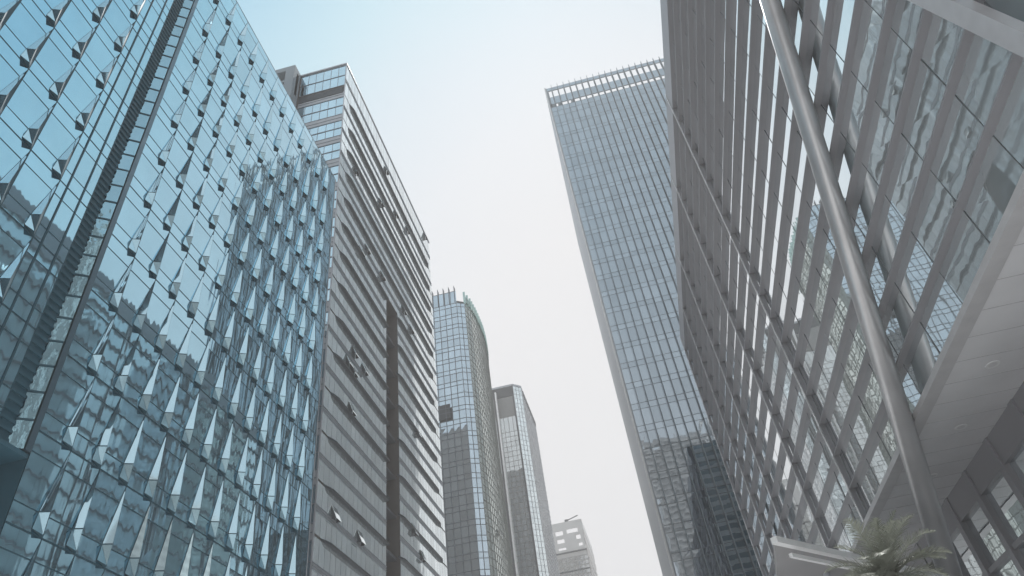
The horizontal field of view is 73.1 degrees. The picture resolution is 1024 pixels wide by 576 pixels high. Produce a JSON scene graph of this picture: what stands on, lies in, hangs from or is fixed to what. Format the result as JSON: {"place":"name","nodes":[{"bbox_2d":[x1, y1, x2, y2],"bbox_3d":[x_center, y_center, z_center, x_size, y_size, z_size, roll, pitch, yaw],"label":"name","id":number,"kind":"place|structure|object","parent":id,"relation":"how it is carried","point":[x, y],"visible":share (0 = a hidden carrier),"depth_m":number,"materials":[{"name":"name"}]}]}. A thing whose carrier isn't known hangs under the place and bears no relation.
{"place":"outdoors","nodes":[
{"label":"outdoors","id":0,"kind":"place"},
{"bbox_2d":[0,0,335,575],"bbox_3d":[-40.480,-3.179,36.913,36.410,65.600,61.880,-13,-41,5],"label":"office building","id":1,"kind":"structure","parent":0,"point":[167,187],"depth_m":40.63,"materials":[{"name":"blue glass"}]},
{"bbox_2d":[275,65,300,106],"bbox_3d":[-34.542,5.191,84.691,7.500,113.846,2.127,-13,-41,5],"label":"service tower","id":2,"kind":"structure","parent":0,"point":[289,76],"depth_m":118.58,"materials":[{"name":"concrete"}]},
{"bbox_2d":[296,63,447,575],"bbox_3d":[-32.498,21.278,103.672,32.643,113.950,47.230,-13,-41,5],"label":"office building","id":3,"kind":"structure","parent":0,"point":[377,505],"depth_m":101.94,"materials":[{"name":"grey glass"}]},
{"bbox_2d":[307,562,309,575],"bbox_3d":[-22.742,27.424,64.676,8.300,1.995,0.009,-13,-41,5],"label":"ribbon window","id":4,"kind":"structure","parent":3,"relation":"in","point":[308,566],"depth_m":64.53,"materials":[{"name":"grey glass"}]},
{"bbox_2d":[308,541,311,560],"bbox_3d":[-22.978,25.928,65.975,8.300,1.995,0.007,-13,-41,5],"label":"ribbon window","id":5,"kind":"structure","parent":3,"relation":"in","point":[310,543],"depth_m":65.57,"materials":[{"name":"grey glass"}]},
{"bbox_2d":[311,505,313,522],"bbox_3d":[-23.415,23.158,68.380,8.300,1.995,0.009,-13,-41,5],"label":"ribbon window","id":6,"kind":"structure","parent":3,"relation":"in","point":[312,512],"depth_m":68.02,"materials":[{"name":"grey glass"}]},
{"bbox_2d":[312,486,315,502],"bbox_3d":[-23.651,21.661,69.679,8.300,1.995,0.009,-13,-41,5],"label":"ribbon window","id":7,"kind":"structure","parent":3,"relation":"in","point":[314,487],"depth_m":69.31,"materials":[{"name":"grey glass"}]},
{"bbox_2d":[315,453,317,468],"bbox_3d":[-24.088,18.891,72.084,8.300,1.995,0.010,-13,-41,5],"label":"ribbon window","id":8,"kind":"structure","parent":3,"relation":"in","point":[316,458],"depth_m":71.80,"materials":[{"name":"grey glass"}]},
{"bbox_2d":[316,436,318,451],"bbox_3d":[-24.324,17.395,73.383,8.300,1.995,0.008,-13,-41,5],"label":"ribbon window","id":9,"kind":"structure","parent":3,"relation":"in","point":[317,444],"depth_m":73.02,"materials":[{"name":"grey glass"}]},
{"bbox_2d":[318,406,320,420],"bbox_3d":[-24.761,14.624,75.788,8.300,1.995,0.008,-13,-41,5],"label":"ribbon window","id":10,"kind":"structure","parent":3,"relation":"in","point":[319,417],"depth_m":75.37,"materials":[{"name":"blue glass"}]},
{"bbox_2d":[319,391,321,404],"bbox_3d":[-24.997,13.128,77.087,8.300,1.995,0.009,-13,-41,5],"label":"ribbon window","id":11,"kind":"structure","parent":3,"relation":"in","point":[320,403],"depth_m":76.69,"materials":[{"name":"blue glass"}]},
{"bbox_2d":[298,97,342,115],"bbox_3d":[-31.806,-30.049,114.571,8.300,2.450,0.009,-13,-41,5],"label":"ribbon window","id":12,"kind":"structure","parent":3,"relation":"in","point":[332,103],"depth_m":114.60,"materials":[{"name":"blue glass"}]},
{"bbox_2d":[301,105,342,122],"bbox_3d":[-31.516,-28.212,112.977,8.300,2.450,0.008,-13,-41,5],"label":"ribbon window","id":13,"kind":"structure","parent":3,"relation":"in","point":[331,112],"depth_m":112.96,"materials":[{"name":"blue glass"}]},
{"bbox_2d":[300,75,344,95],"bbox_3d":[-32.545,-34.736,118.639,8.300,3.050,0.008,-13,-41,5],"label":"ribbon window","id":14,"kind":"structure","parent":3,"relation":"in","point":[326,84],"depth_m":118.67,"materials":[{"name":"blue glass"}]},
{"bbox_2d":[301,66,345,85],"bbox_3d":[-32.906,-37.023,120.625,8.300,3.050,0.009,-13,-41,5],"label":"ribbon window","id":15,"kind":"structure","parent":3,"relation":"in","point":[327,74],"depth_m":120.65,"materials":[{"name":"blue glass"}]},
{"bbox_2d":[308,120,341,134],"bbox_3d":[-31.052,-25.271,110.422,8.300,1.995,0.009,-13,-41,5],"label":"ribbon window","id":16,"kind":"structure","parent":3,"relation":"in","point":[338,124],"depth_m":110.34,"materials":[{"name":"blue glass"}]},
{"bbox_2d":[312,128,340,140],"bbox_3d":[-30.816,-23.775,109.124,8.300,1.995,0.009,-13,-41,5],"label":"ribbon window","id":17,"kind":"structure","parent":3,"relation":"in","point":[320,136],"depth_m":109.03,"materials":[{"name":"blue glass"}]},
{"bbox_2d":[319,142,339,153],"bbox_3d":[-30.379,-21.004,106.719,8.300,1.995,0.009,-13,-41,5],"label":"ribbon window","id":18,"kind":"structure","parent":3,"relation":"in","point":[336,146],"depth_m":106.55,"materials":[{"name":"blue glass"}]},
{"bbox_2d":[324,150,339,160],"bbox_3d":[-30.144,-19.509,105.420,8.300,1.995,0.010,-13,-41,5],"label":"ribbon window","id":19,"kind":"structure","parent":3,"relation":"in","point":[335,154],"depth_m":105.25,"materials":[{"name":"blue glass"}]},
{"bbox_2d":[330,165,338,173],"bbox_3d":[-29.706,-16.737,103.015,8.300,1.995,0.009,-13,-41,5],"label":"ribbon window","id":20,"kind":"structure","parent":3,"relation":"in","point":[334,170],"depth_m":102.82,"materials":[{"name":"blue glass"}]},
{"bbox_2d":[331,505,340,522],"bbox_3d":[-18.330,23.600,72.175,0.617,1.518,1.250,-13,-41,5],"label":"open window","id":21,"kind":"structure","parent":3,"relation":"in","point":[335,514],"depth_m":71.92,"materials":[{"name":"grey glass"}]},
{"bbox_2d":[346,354,353,367],"bbox_3d":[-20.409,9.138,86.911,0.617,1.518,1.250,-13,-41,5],"label":"open window","id":22,"kind":"structure","parent":3,"relation":"in","point":[348,360],"depth_m":86.63,"materials":[{"name":"grey glass"}]},
{"bbox_2d":[349,401,356,415],"bbox_3d":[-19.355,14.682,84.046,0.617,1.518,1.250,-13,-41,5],"label":"open window","id":23,"kind":"structure","parent":3,"relation":"in","point":[351,408],"depth_m":83.78,"materials":[{"name":"grey glass"}]},
{"bbox_2d":[351,367,358,377],"bbox_3d":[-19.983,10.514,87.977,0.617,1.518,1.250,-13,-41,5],"label":"open window","id":24,"kind":"structure","parent":3,"relation":"in","point":[353,369],"depth_m":87.61,"materials":[{"name":"grey glass"}]},
{"bbox_2d":[352,345,359,358],"bbox_3d":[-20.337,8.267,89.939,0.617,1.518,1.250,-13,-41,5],"label":"open window","id":25,"kind":"structure","parent":3,"relation":"in","point":[353,349],"depth_m":89.65,"materials":[{"name":"grey glass"}]},
{"bbox_2d":[357,529,365,545],"bbox_3d":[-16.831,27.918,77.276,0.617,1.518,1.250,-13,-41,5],"label":"open window","id":26,"kind":"structure","parent":3,"relation":"in","point":[360,538],"depth_m":77.03,"materials":[{"name":"grey glass"}]},
{"bbox_2d":[362,363,369,375],"bbox_3d":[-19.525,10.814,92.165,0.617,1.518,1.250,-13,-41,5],"label":"open window","id":27,"kind":"structure","parent":3,"relation":"in","point":[363,366],"depth_m":91.88,"materials":[{"name":"grey glass"}]},
{"bbox_2d":[312,72,446,575],"bbox_3d":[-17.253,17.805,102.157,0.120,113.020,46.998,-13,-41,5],"label":"skyscraper","id":28,"kind":"structure","parent":3,"relation":"in","point":[349,143],"depth_m":104.24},
{"bbox_2d":[412,523,418,535],"bbox_3d":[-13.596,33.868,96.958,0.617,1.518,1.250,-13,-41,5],"label":"open window","id":29,"kind":"structure","parent":3,"relation":"in","point":[413,530],"depth_m":96.75,"materials":[{"name":"grey glass"}]},
{"bbox_2d":[420,550,426,562],"bbox_3d":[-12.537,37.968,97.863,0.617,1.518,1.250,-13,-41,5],"label":"open window","id":30,"kind":"structure","parent":3,"relation":"in","point":[422,557],"depth_m":97.53,"materials":[{"name":"grey glass"}]},
{"bbox_2d":[237,0,664,575],"label":"sky","id":31,"kind":"structure","parent":0,"point":[453,91],"materials":[{"name":"white"}]},
{"bbox_2d":[824,510,951,575],"bbox_3d":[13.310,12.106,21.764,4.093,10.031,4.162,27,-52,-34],"label":"palm tree","id":32,"kind":"object","parent":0,"point":[881,558],"visible":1,"depth_m":23.86,"materials":[{"name":"green plant"}]},
{"label":"ground","id":33,"kind":"structure","parent":0,"visible":0},
{"bbox_2d":[432,286,513,575],"bbox_3d":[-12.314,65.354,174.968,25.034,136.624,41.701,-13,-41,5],"label":"office building","id":34,"kind":"structure","parent":33,"relation":"on","point":[476,533],"depth_m":172.97,"materials":[{"name":"glass"}]},
{"bbox_2d":[492,384,559,575],"bbox_3d":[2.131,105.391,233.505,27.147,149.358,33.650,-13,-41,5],"label":"office building","id":35,"kind":"structure","parent":33,"relation":"on","point":[532,543],"depth_m":246.07,"materials":[{"name":"grey glass"}]},
{"bbox_2d":[552,519,597,575],"bbox_3d":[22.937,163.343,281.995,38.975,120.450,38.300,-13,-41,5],"label":"office building","id":36,"kind":"structure","parent":33,"relation":"on","point":[574,558],"depth_m":298.09,"materials":[{"name":"concrete"}]},
{"bbox_2d":[544,56,766,575],"bbox_3d":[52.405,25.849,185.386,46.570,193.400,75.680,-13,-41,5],"label":"office tower","id":37,"kind":"structure","parent":33,"relation":"on","point":[613,149],"depth_m":163.86,"materials":[{"name":"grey glass"}]},
{"bbox_2d":[660,0,1023,575],"bbox_3d":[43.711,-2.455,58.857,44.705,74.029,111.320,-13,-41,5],"label":"louvered building","id":38,"kind":"structure","parent":33,"relation":"on","point":[847,183],"depth_m":42.20,"materials":[{"name":"grey glass"}]},
{"bbox_2d":[770,535,948,575],"bbox_3d":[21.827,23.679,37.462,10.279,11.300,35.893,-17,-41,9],"label":"entrance canopy","id":39,"kind":"object","parent":33,"relation":"on","point":[792,557],"visible":0.77,"depth_m":30.84,"materials":[{"name":"white metal"}]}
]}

